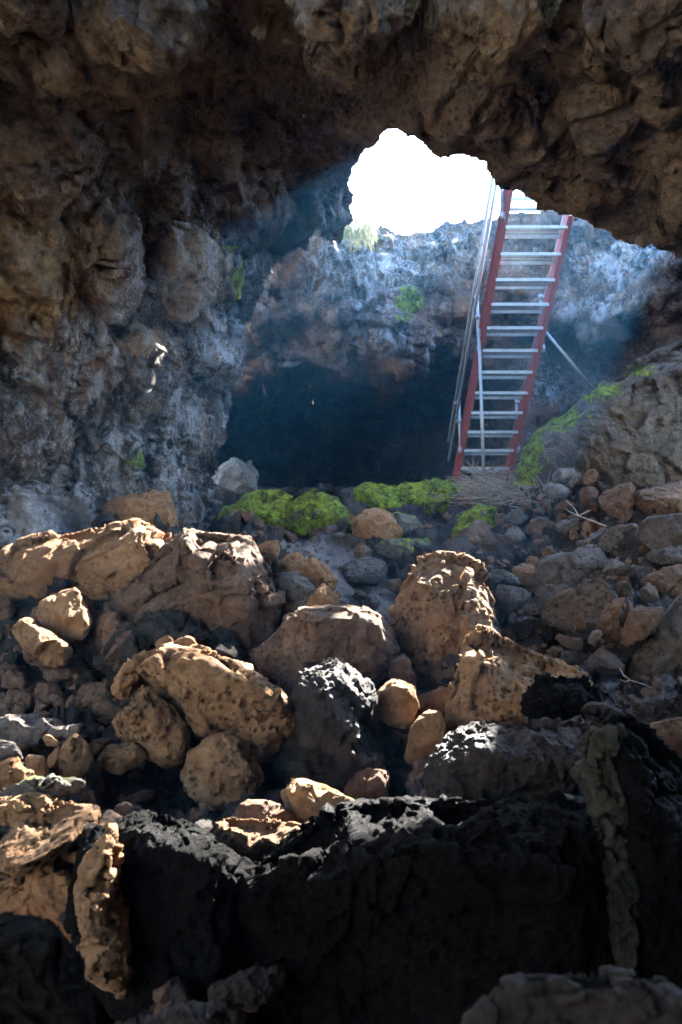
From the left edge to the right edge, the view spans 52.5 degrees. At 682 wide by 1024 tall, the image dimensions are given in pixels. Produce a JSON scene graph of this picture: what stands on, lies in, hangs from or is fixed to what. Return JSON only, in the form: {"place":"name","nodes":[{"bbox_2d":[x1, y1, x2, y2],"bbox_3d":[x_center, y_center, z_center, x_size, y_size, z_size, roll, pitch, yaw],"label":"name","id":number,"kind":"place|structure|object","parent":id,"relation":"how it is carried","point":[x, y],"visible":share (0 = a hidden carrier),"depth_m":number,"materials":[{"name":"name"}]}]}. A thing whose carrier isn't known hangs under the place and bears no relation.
{"place":"outdoors","nodes":[
{"label":"outdoors","id":0,"kind":"place"},
{"bbox_2d":[0,175,348,548],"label":"cave wall","id":1,"kind":"structure","parent":0,"point":[121,375],"depth_m":6.92,"materials":[{"name":"stone"}]},
{"bbox_2d":[0,0,681,300],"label":"cave roof","id":2,"kind":"structure","parent":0,"point":[121,121],"depth_m":5.29,"materials":[{"name":"stone"}]},
{"bbox_2d":[353,148,666,250],"bbox_3d":[1.549,-3.535,6.268,3.958,2.853,1.931,-4,-10,22],"label":"cave roof rim","id":3,"kind":"object","parent":2,"relation":"attached to","point":[619,236],"visible":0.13,"depth_m":6.43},
{"bbox_2d":[0,480,681,1023],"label":"ground","id":4,"kind":"structure","parent":0,"point":[150,630],"depth_m":4.62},
{"bbox_2d":[0,594,13,620],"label":"boulder","id":5,"kind":"object","parent":4,"relation":"on","point":[6,610],"visible":0.91,"depth_m":5.11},
{"bbox_2d":[0,740,22,760],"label":"boulder","id":6,"kind":"object","parent":4,"relation":"on","point":[8,749],"visible":0.73,"depth_m":3.38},
{"bbox_2d":[0,702,25,716],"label":"boulder","id":7,"kind":"object","parent":4,"relation":"on","point":[6,708],"visible":0.61,"depth_m":4.29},
{"bbox_2d":[4,689,33,708],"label":"boulder","id":8,"kind":"object","parent":7,"relation":"on","point":[23,698],"visible":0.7,"depth_m":4.37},
{"bbox_2d":[1,669,28,688],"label":"boulder","id":9,"kind":"object","parent":4,"relation":"on","point":[12,679],"visible":0.98,"depth_m":4.55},
{"bbox_2d":[21,647,42,666],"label":"boulder","id":10,"kind":"object","parent":4,"relation":"on","point":[30,659],"visible":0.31,"depth_m":4.76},
{"bbox_2d":[0,714,64,751],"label":"boulder","id":11,"kind":"object","parent":4,"relation":"on","point":[30,730],"visible":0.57,"depth_m":3.65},
{"bbox_2d":[25,754,48,777],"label":"boulder","id":12,"kind":"object","parent":4,"relation":"on","point":[37,765],"visible":0.85,"depth_m":3.29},
{"bbox_2d":[33,682,62,707],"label":"boulder","id":13,"kind":"object","parent":4,"relation":"on","point":[43,691],"visible":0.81,"depth_m":4.41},
{"bbox_2d":[0,911,95,1023],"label":"boulder","id":14,"kind":"object","parent":4,"relation":"on","point":[42,972],"visible":1,"depth_m":1.22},
{"bbox_2d":[0,822,104,942],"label":"boulder","id":15,"kind":"object","parent":4,"relation":"on","point":[42,893],"visible":0.33,"depth_m":2.65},
{"bbox_2d":[0,800,100,880],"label":"boulder","id":16,"kind":"object","parent":15,"relation":"on","point":[42,837],"visible":0.9,"depth_m":2.66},
{"bbox_2d":[0,792,59,826],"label":"boulder","id":17,"kind":"object","parent":16,"relation":"on","point":[14,809],"visible":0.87,"depth_m":2.84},
{"bbox_2d":[0,773,85,799],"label":"boulder","id":18,"kind":"object","parent":17,"relation":"on","point":[53,785],"visible":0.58,"depth_m":2.93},
{"bbox_2d":[0,756,34,787],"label":"boulder","id":19,"kind":"object","parent":18,"relation":"on","point":[13,770],"visible":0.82,"depth_m":2.98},
{"bbox_2d":[47,746,59,767],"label":"boulder","id":20,"kind":"object","parent":4,"relation":"on","point":[53,759],"visible":0.89,"depth_m":3.49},
{"bbox_2d":[43,668,73,681],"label":"boulder","id":21,"kind":"object","parent":4,"relation":"on","point":[56,674],"visible":1,"depth_m":4.61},
{"bbox_2d":[12,617,72,667],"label":"boulder","id":22,"kind":"object","parent":21,"relation":"on","point":[45,646],"visible":1,"depth_m":4.45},
{"bbox_2d":[36,587,92,643],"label":"boulder","id":23,"kind":"object","parent":4,"relation":"on","point":[64,615],"visible":0.97,"depth_m":4.71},
{"bbox_2d":[46,723,87,739],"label":"boulder","id":24,"kind":"object","parent":4,"relation":"on","point":[61,732],"visible":0.89,"depth_m":3.63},
{"bbox_2d":[58,734,92,778],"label":"boulder","id":25,"kind":"object","parent":4,"relation":"on","point":[75,756],"visible":0.95,"depth_m":3.35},
{"bbox_2d":[0,518,171,601],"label":"boulder","id":26,"kind":"object","parent":4,"relation":"on","point":[106,562],"visible":0.64,"depth_m":5.29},
{"bbox_2d":[74,681,111,712],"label":"boulder","id":27,"kind":"object","parent":4,"relation":"on","point":[89,693],"visible":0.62,"depth_m":4.32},
{"bbox_2d":[88,742,104,755],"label":"boulder","id":28,"kind":"object","parent":4,"relation":"on","point":[95,749],"visible":0.79,"depth_m":3.74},
{"bbox_2d":[97,742,146,774],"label":"boulder","id":29,"kind":"object","parent":4,"relation":"on","point":[121,758],"visible":1,"depth_m":3.48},
{"bbox_2d":[103,489,178,532],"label":"boulder","id":30,"kind":"object","parent":4,"relation":"on","point":[145,506],"visible":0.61,"depth_m":6.81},
{"bbox_2d":[111,685,190,767],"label":"boulder","id":31,"kind":"object","parent":4,"relation":"on","point":[151,723],"visible":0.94,"depth_m":3.56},
{"bbox_2d":[63,809,287,1023],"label":"boulder","id":32,"kind":"object","parent":4,"relation":"on","point":[179,881],"visible":0.64,"depth_m":2.29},
{"bbox_2d":[73,823,131,999],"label":"boulder","id":33,"kind":"object","parent":32,"relation":"on","point":[102,912],"visible":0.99,"depth_m":2.20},
{"bbox_2d":[73,527,285,672],"bbox_3d":[-1.166,0.691,5.080,1.538,1.170,1.031,0,-9,0],"label":"boulder","id":34,"kind":"object","parent":4,"relation":"on","point":[213,581],"visible":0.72,"depth_m":4.83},
{"bbox_2d":[144,999,234,1023],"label":"boulder","id":35,"kind":"object","parent":4,"relation":"on","point":[172,1011],"visible":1,"depth_m":1.81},
{"bbox_2d":[121,642,295,766],"bbox_3d":[-0.735,1.093,3.895,1.061,0.713,0.838,0,-9,0],"label":"boulder","id":36,"kind":"object","parent":4,"relation":"on","point":[205,691],"visible":0.78,"depth_m":3.59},
{"bbox_2d":[110,660,139,699],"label":"boulder","id":37,"kind":"object","parent":36,"relation":"on","point":[126,682],"visible":0.99,"depth_m":3.76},
{"bbox_2d":[174,636,197,645],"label":"boulder","id":38,"kind":"object","parent":36,"relation":"on","point":[186,640],"visible":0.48,"depth_m":3.94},
{"bbox_2d":[180,731,263,812],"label":"boulder","id":39,"kind":"object","parent":4,"relation":"on","point":[219,771],"visible":0.92,"depth_m":3.41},
{"bbox_2d":[204,457,259,505],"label":"boulder","id":40,"kind":"object","parent":4,"relation":"on","point":[232,477],"visible":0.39,"depth_m":9.29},
{"bbox_2d":[207,965,285,1012],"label":"boulder","id":41,"kind":"object","parent":4,"relation":"on","point":[253,988],"visible":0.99,"depth_m":2.08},
{"bbox_2d":[217,489,292,527],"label":"boulder","id":42,"kind":"object","parent":4,"relation":"on","point":[267,507],"visible":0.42,"depth_m":8.23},
{"bbox_2d":[213,817,300,861],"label":"boulder","id":43,"kind":"object","parent":4,"relation":"on","point":[256,840],"visible":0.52,"depth_m":2.74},
{"bbox_2d":[230,799,294,821],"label":"boulder","id":44,"kind":"object","parent":4,"relation":"on","point":[259,809],"visible":0.56,"depth_m":2.99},
{"bbox_2d":[258,540,279,566],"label":"boulder","id":45,"kind":"object","parent":4,"relation":"on","point":[271,548],"visible":0.56,"depth_m":5.61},
{"bbox_2d":[277,570,314,614],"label":"boulder","id":46,"kind":"object","parent":4,"relation":"on","point":[297,588],"visible":0.76,"depth_m":5.10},
{"bbox_2d":[276,552,337,591],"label":"boulder","id":47,"kind":"object","parent":4,"relation":"on","point":[315,572],"visible":0.66,"depth_m":5.43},
{"bbox_2d":[280,778,353,822],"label":"boulder","id":48,"kind":"object","parent":4,"relation":"on","point":[304,799],"visible":0.54,"depth_m":3.07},
{"bbox_2d":[284,488,351,535],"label":"boulder","id":49,"kind":"object","parent":4,"relation":"on","point":[308,512],"visible":0.8,"depth_m":8.03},
{"bbox_2d":[249,604,399,695],"bbox_3d":[-0.112,0.949,4.564,0.980,0.676,0.751,0,-9,0],"label":"boulder","id":50,"kind":"object","parent":4,"relation":"on","point":[362,640],"visible":0.76,"depth_m":4.29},
{"bbox_2d":[305,583,339,606],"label":"boulder","id":51,"kind":"object","parent":50,"relation":"on","point":[323,594],"visible":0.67,"depth_m":4.88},
{"bbox_2d":[272,654,390,793],"bbox_3d":[-0.059,1.169,3.829,0.645,0.750,0.788,0,-9,0],"label":"boulder","id":52,"kind":"object","parent":4,"relation":"on","point":[338,735],"visible":0.73,"depth_m":3.58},
{"bbox_2d":[0,479,681,1023],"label":"rubble","id":53,"kind":"object","parent":4,"relation":"on","point":[126,807],"visible":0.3,"depth_m":4.66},
{"bbox_2d":[91,700,119,720],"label":"boulder","id":54,"kind":"object","parent":53,"relation":"on","point":[110,710],"visible":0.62,"depth_m":4.26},
{"bbox_2d":[542,482,568,501],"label":"boulder","id":55,"kind":"object","parent":53,"relation":"on","point":[552,491],"visible":1,"depth_m":7.20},
{"bbox_2d":[582,517,599,532],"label":"boulder","id":56,"kind":"object","parent":53,"relation":"on","point":[588,526],"visible":0.81,"depth_m":6.81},
{"bbox_2d":[344,767,389,799],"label":"boulder","id":57,"kind":"object","parent":4,"relation":"on","point":[369,783],"visible":0.77,"depth_m":3.48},
{"bbox_2d":[353,481,402,509],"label":"boulder","id":58,"kind":"object","parent":4,"relation":"on","point":[383,496],"visible":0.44,"depth_m":8.83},
{"bbox_2d":[375,679,419,728],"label":"boulder","id":59,"kind":"object","parent":4,"relation":"on","point":[397,706],"visible":0.95,"depth_m":3.86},
{"bbox_2d":[389,654,415,685],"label":"boulder","id":60,"kind":"object","parent":4,"relation":"on","point":[400,668],"visible":0.77,"depth_m":4.28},
{"bbox_2d":[375,538,430,563],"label":"boulder","id":61,"kind":"object","parent":4,"relation":"on","point":[393,549],"visible":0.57,"depth_m":7.21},
{"bbox_2d":[392,511,422,536],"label":"boulder","id":62,"kind":"object","parent":4,"relation":"on","point":[405,522],"visible":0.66,"depth_m":7.97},
{"bbox_2d":[403,709,445,764],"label":"boulder","id":63,"kind":"object","parent":4,"relation":"on","point":[427,733],"visible":0.83,"depth_m":3.74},
{"bbox_2d":[237,790,615,1023],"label":"boulder","id":64,"kind":"object","parent":4,"relation":"on","point":[415,909],"visible":0.84,"depth_m":2.17,"materials":[{"name":"stone"}]},
{"bbox_2d":[601,711,681,987],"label":"boulder","id":65,"kind":"object","parent":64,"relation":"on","point":[647,760],"visible":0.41,"depth_m":2.19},
{"bbox_2d":[577,721,640,977],"bbox_3d":[0.909,1.116,2.274,0.169,0.842,0.346,-6,-11,35],"label":"boulder","id":66,"kind":"object","parent":65,"relation":"on","point":[598,746],"visible":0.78,"depth_m":2.20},
{"bbox_2d":[395,477,471,516],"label":"boulder","id":67,"kind":"object","parent":4,"relation":"on","point":[426,491],"visible":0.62,"depth_m":8.79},
{"bbox_2d":[417,686,450,713],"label":"boulder","id":68,"kind":"object","parent":4,"relation":"on","point":[436,699],"visible":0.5,"depth_m":4.17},
{"bbox_2d":[389,550,500,689],"bbox_3d":[0.731,0.774,4.886,0.800,1.013,0.844,0,-9,0],"label":"boulder","id":69,"kind":"object","parent":4,"relation":"on","point":[441,607],"visible":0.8,"depth_m":4.65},
{"bbox_2d":[451,503,497,537],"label":"boulder","id":70,"kind":"object","parent":4,"relation":"on","point":[482,512],"visible":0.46,"depth_m":7.67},
{"bbox_2d":[449,520,503,551],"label":"boulder","id":71,"kind":"object","parent":4,"relation":"on","point":[480,533],"visible":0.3,"depth_m":7.27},
{"bbox_2d":[437,454,565,514],"bbox_3d":[2.071,-0.289,8.278,2.007,1.180,1.880,-5,-10,27],"label":"brushwood","id":72,"kind":"object","parent":4,"relation":"on","point":[491,490],"visible":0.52,"depth_m":8.21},
{"bbox_2d":[422,715,589,802],"bbox_3d":[0.743,1.169,3.065,0.779,0.526,0.569,0,-9,0],"label":"boulder","id":73,"kind":"object","parent":4,"relation":"on","point":[532,759],"visible":0.59,"depth_m":2.87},
{"bbox_2d":[491,569,520,585],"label":"boulder","id":74,"kind":"object","parent":4,"relation":"on","point":[502,576],"visible":0.99,"depth_m":5.61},
{"bbox_2d":[494,584,530,614],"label":"boulder","id":75,"kind":"object","parent":4,"relation":"on","point":[509,599],"visible":0.98,"depth_m":5.21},
{"bbox_2d":[504,526,525,544],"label":"boulder","id":76,"kind":"object","parent":4,"relation":"on","point":[516,534],"visible":0.95,"depth_m":7.00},
{"bbox_2d":[504,509,528,524],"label":"boulder","id":77,"kind":"object","parent":4,"relation":"on","point":[516,516],"visible":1,"depth_m":7.24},
{"bbox_2d":[444,624,592,729],"bbox_3d":[1.107,1.005,4.079,1.028,0.683,0.665,0,-9,0],"label":"boulder","id":78,"kind":"object","parent":4,"relation":"on","point":[494,675],"visible":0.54,"depth_m":3.89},
{"bbox_2d":[447,176,594,483],"bbox_3d":[2.616,-2.253,9.353,1.940,4.243,3.453,0,-9,0],"label":"steel stair","id":79,"kind":"object","parent":4,"relation":"on","point":[557,255],"visible":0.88,"depth_m":9.12,"materials":[{"name":"metal"}]},
{"bbox_2d":[512,563,534,587],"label":"boulder","id":80,"kind":"object","parent":4,"relation":"on","point":[523,573],"visible":0.65,"depth_m":5.89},
{"bbox_2d":[505,614,553,642],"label":"boulder","id":81,"kind":"object","parent":4,"relation":"on","point":[522,627],"visible":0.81,"depth_m":5.03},
{"bbox_2d":[523,602,538,615],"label":"boulder","id":82,"kind":"object","parent":81,"relation":"on","point":[531,609],"visible":0.97,"depth_m":5.13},
{"bbox_2d":[528,516,549,535],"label":"boulder","id":83,"kind":"object","parent":4,"relation":"on","point":[537,525],"visible":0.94,"depth_m":7.12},
{"bbox_2d":[534,584,568,608],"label":"boulder","id":84,"kind":"object","parent":4,"relation":"on","point":[545,593],"visible":0.65,"depth_m":5.39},
{"bbox_2d":[552,468,576,483],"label":"boulder","id":85,"kind":"object","parent":4,"relation":"on","point":[562,476],"visible":0.84,"depth_m":7.51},
{"bbox_2d":[530,544,606,594],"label":"boulder","id":86,"kind":"object","parent":4,"relation":"on","point":[572,569],"visible":0.8,"depth_m":5.76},
{"bbox_2d":[554,518,582,533],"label":"boulder","id":87,"kind":"object","parent":4,"relation":"on","point":[561,526],"visible":0.86,"depth_m":6.93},
{"bbox_2d":[460,965,681,1023],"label":"boulder","id":88,"kind":"object","parent":4,"relation":"on","point":[610,994],"visible":1,"depth_m":1.15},
{"bbox_2d":[520,672,624,719],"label":"boulder","id":89,"kind":"object","parent":4,"relation":"on","point":[545,694],"visible":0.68,"depth_m":3.56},
{"bbox_2d":[567,472,582,489],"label":"boulder","id":90,"kind":"object","parent":4,"relation":"on","point":[575,479],"visible":0.99,"depth_m":7.46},
{"bbox_2d":[539,578,634,635],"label":"boulder","id":91,"kind":"object","parent":4,"relation":"on","point":[587,600],"visible":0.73,"depth_m":4.97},
{"bbox_2d":[579,487,597,506],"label":"boulder","id":92,"kind":"object","parent":4,"relation":"on","point":[587,495],"visible":0.9,"depth_m":7.01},
{"bbox_2d":[582,469,598,486],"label":"boulder","id":93,"kind":"object","parent":4,"relation":"on","point":[591,478],"visible":0.98,"depth_m":7.42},
{"bbox_2d":[577,527,607,546],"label":"boulder","id":94,"kind":"object","parent":4,"relation":"on","point":[594,538],"visible":0.84,"depth_m":6.46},
{"bbox_2d":[506,338,681,492],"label":"boulder","id":95,"kind":"object","parent":4,"relation":"on","point":[625,427],"visible":0.83,"depth_m":8.08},
{"bbox_2d":[598,482,635,521],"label":"boulder","id":96,"kind":"object","parent":4,"relation":"on","point":[617,501],"visible":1,"depth_m":6.59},
{"bbox_2d":[598,523,637,558],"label":"boulder","id":97,"kind":"object","parent":4,"relation":"on","point":[610,537],"visible":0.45,"depth_m":6.19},
{"bbox_2d":[602,559,657,577],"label":"boulder","id":98,"kind":"object","parent":4,"relation":"on","point":[612,567],"visible":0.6,"depth_m":5.61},
{"bbox_2d":[615,605,666,647],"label":"boulder","id":99,"kind":"object","parent":4,"relation":"on","point":[642,623],"visible":1,"depth_m":4.54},
{"bbox_2d":[595,597,633,641],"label":"boulder","id":100,"kind":"object","parent":99,"relation":"on","point":[612,619],"visible":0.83,"depth_m":4.61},
{"bbox_2d":[640,582,658,601],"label":"boulder","id":101,"kind":"object","parent":4,"relation":"on","point":[648,591],"visible":1,"depth_m":5.01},
{"bbox_2d":[620,694,681,722],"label":"boulder","id":102,"kind":"object","parent":4,"relation":"on","point":[656,708],"visible":0.5,"depth_m":3.30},
{"bbox_2d":[621,593,681,689],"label":"boulder","id":103,"kind":"object","parent":4,"relation":"on","point":[659,651],"visible":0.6,"depth_m":4.63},
{"bbox_2d":[634,480,681,515],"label":"boulder","id":104,"kind":"object","parent":4,"relation":"on","point":[667,498],"visible":0.77,"depth_m":6.48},
{"bbox_2d":[635,513,681,549],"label":"boulder","id":105,"kind":"object","parent":4,"relation":"on","point":[657,532],"visible":0.9,"depth_m":5.72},
{"bbox_2d":[640,564,681,597],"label":"boulder","id":106,"kind":"object","parent":4,"relation":"on","point":[666,579],"visible":0.81,"depth_m":5.29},
{"bbox_2d":[646,545,681,564],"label":"boulder","id":107,"kind":"object","parent":4,"relation":"on","point":[670,554],"visible":1,"depth_m":5.57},
{"bbox_2d":[650,717,681,756],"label":"boulder","id":108,"kind":"object","parent":4,"relation":"on","point":[669,730],"visible":0.44,"depth_m":2.96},
{"bbox_2d":[348,129,539,234],"label":"sky","id":109,"kind":"structure","parent":0,"point":[398,182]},
{"bbox_2d":[207,211,681,488],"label":"cave wall","id":110,"kind":"structure","parent":0,"point":[348,378],"depth_m":10.86,"materials":[{"name":"stone"}]},
{"bbox_2d":[342,212,381,252],"bbox_3d":[0.305,-4.091,10.085,0.584,0.968,0.578,0,-9,0],"label":"grass tuft","id":111,"kind":"object","parent":110,"relation":"hanging from","point":[367,233],"visible":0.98,"depth_m":9.95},
{"bbox_2d":[280,525,628,690],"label":"gravel path","id":112,"kind":"structure","parent":0,"point":[340,547],"depth_m":6.65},
{"bbox_2d":[354,546,372,557],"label":"boulder","id":113,"kind":"object","parent":112,"relation":"on","point":[362,551],"visible":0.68,"depth_m":7.18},
{"bbox_2d":[341,556,386,576],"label":"boulder","id":114,"kind":"object","parent":112,"relation":"on","point":[360,563],"visible":0.6,"depth_m":6.65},
{"bbox_2d":[344,566,385,583],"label":"boulder","id":115,"kind":"object","parent":112,"relation":"on","point":[371,575],"visible":0.99,"depth_m":6.54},
{"bbox_2d":[364,593,380,609],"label":"boulder","id":116,"kind":"object","parent":112,"relation":"on","point":[372,601],"visible":0.9,"depth_m":5.98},
{"bbox_2d":[350,507,403,538],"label":"boulder","id":117,"kind":"object","parent":112,"relation":"on","point":[374,522],"visible":0.91,"depth_m":7.66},
{"bbox_2d":[385,579,401,591],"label":"boulder","id":118,"kind":"object","parent":112,"relation":"on","point":[393,585],"visible":0.86,"depth_m":6.38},
{"bbox_2d":[560,650,581,665],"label":"boulder","id":119,"kind":"object","parent":112,"relation":"on","point":[572,658],"visible":0.82,"depth_m":4.69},
{"bbox_2d":[555,634,582,650],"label":"boulder","id":120,"kind":"object","parent":119,"relation":"on","point":[573,643],"visible":1,"depth_m":4.61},
{"bbox_2d":[584,646,624,675],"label":"boulder","id":121,"kind":"object","parent":112,"relation":"on","point":[602,660],"visible":1,"depth_m":4.48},
{"bbox_2d":[588,630,602,645],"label":"boulder","id":122,"kind":"object","parent":121,"relation":"on","point":[595,636],"visible":1,"depth_m":4.49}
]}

